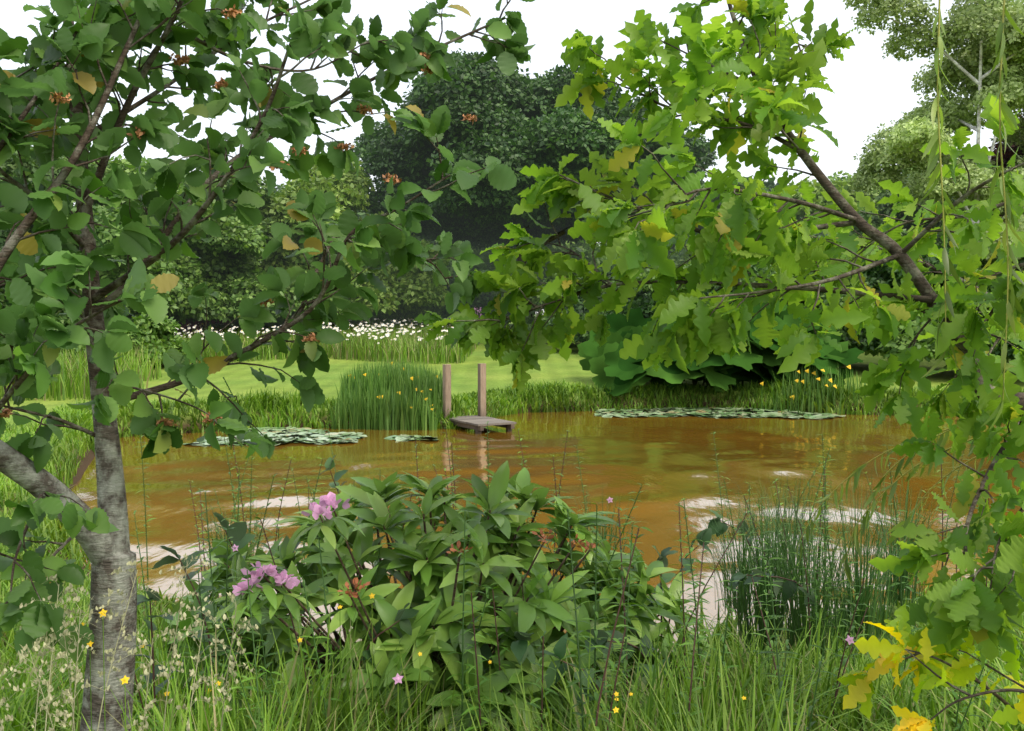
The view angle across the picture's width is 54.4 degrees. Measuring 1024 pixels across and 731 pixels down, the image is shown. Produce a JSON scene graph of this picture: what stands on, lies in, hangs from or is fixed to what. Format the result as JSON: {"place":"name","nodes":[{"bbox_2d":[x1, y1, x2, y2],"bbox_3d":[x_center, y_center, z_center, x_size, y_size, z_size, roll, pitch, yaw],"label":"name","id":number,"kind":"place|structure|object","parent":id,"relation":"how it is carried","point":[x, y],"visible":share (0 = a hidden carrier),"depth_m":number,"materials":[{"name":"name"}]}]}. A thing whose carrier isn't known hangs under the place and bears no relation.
{"place":"outdoors","nodes":[
{"label":"outdoors","id":0,"kind":"place"},
{"bbox_2d":[0,497,1023,730],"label":"grass","id":1,"kind":"structure","parent":0,"point":[41,686],"depth_m":3.22,"materials":[{"name":"green plant"}]},
{"bbox_2d":[0,307,1023,690],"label":"reeds","id":2,"kind":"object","parent":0,"point":[398,395],"depth_m":20.18,"materials":[{"name":"green plant"}]},
{"bbox_2d":[134,460,712,730],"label":"rhododendron","id":3,"kind":"object","parent":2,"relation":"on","point":[427,591],"depth_m":3.72,"materials":[{"name":"green plant"}]},
{"bbox_2d":[0,322,1023,678],"bbox_3d":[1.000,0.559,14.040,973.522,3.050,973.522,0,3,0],"label":"ground","id":4,"kind":"structure","parent":0,"point":[556,366],"depth_m":25.22,"materials":[{"name":"green plant"}]},
{"bbox_2d":[173,317,228,337],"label":"flowers","id":5,"kind":"object","parent":4,"relation":"on","point":[191,325],"visible":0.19,"depth_m":38.45,"materials":[{"name":"green plant"}]},
{"bbox_2d":[0,0,534,730],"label":"tree","id":6,"kind":"object","parent":4,"relation":"on","point":[36,298],"depth_m":2.69,"materials":[{"name":"green plant"}]},
{"bbox_2d":[0,48,1023,370],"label":"trees","id":7,"kind":"object","parent":4,"relation":"on","point":[520,122],"depth_m":41.80,"materials":[{"name":"green plant"}]},
{"bbox_2d":[0,145,968,360],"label":"trees","id":8,"kind":"object","parent":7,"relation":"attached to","point":[105,235],"visible":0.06,"depth_m":34.58,"materials":[{"name":"green plant"}]},
{"bbox_2d":[71,154,1014,370],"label":"trees","id":9,"kind":"object","parent":4,"relation":"on","point":[236,244],"visible":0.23,"depth_m":37.28,"materials":[{"name":"green plant"}]},
{"bbox_2d":[207,161,903,314],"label":"light trees","id":10,"kind":"object","parent":4,"relation":"on","point":[414,286],"visible":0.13,"depth_m":42.91,"materials":[{"name":"green plant"}]},
{"bbox_2d":[131,421,1008,730],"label":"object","id":11,"kind":"object","parent":4,"relation":"on","point":[771,577],"visible":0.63,"depth_m":4.40,"materials":[{"name":"green plant"}]},
{"bbox_2d":[412,0,1023,730],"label":"oak","id":12,"kind":"object","parent":4,"relation":"on","point":[982,616],"depth_m":2.84,"materials":[{"name":"green plant"}]},
{"bbox_2d":[577,290,863,395],"bbox_3d":[4.976,-0.600,24.230,6.606,2.624,4.325,0,3,0],"label":"gunnera","id":13,"kind":"object","parent":4,"relation":"on","point":[607,365],"visible":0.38,"depth_m":23.04,"materials":[{"name":"green plant"}]},
{"bbox_2d":[843,0,1023,260],"bbox_3d":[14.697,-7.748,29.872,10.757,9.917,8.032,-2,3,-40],"label":"birch trees","id":14,"kind":"object","parent":4,"relation":"on","point":[975,23],"visible":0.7,"depth_m":29.01,"materials":[{"name":"green plant"}]},
{"bbox_2d":[980,115,1023,223],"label":"copper trees","id":15,"kind":"object","parent":4,"relation":"on","point":[1008,155],"visible":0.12,"depth_m":32.11,"materials":[{"name":"green plant"}]},
{"bbox_2d":[0,0,1023,312],"label":"sky","id":16,"kind":"structure","parent":0,"point":[869,90],"materials":[{"name":"white"}]},
{"bbox_2d":[59,409,1023,651],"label":"pond water","id":17,"kind":"structure","parent":0,"point":[671,461],"depth_m":13.22,"materials":[{"name":"brown liquid"}]},
{"bbox_2d":[443,363,515,433],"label":"jetty","id":18,"kind":"object","parent":17,"relation":"in","point":[477,423],"visible":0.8,"depth_m":18.96,"materials":[{"name":"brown wood"}]},
{"bbox_2d":[183,407,845,446],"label":"water lilies","id":19,"kind":"object","parent":17,"relation":"on","point":[280,435],"visible":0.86,"depth_m":20.75,"materials":[{"name":"green plant"}]},
{"bbox_2d":[797,0,1023,583],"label":"willow","id":20,"kind":"object","parent":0,"point":[1007,112],"depth_m":2.60,"materials":[{"name":"green plant"}]}
]}

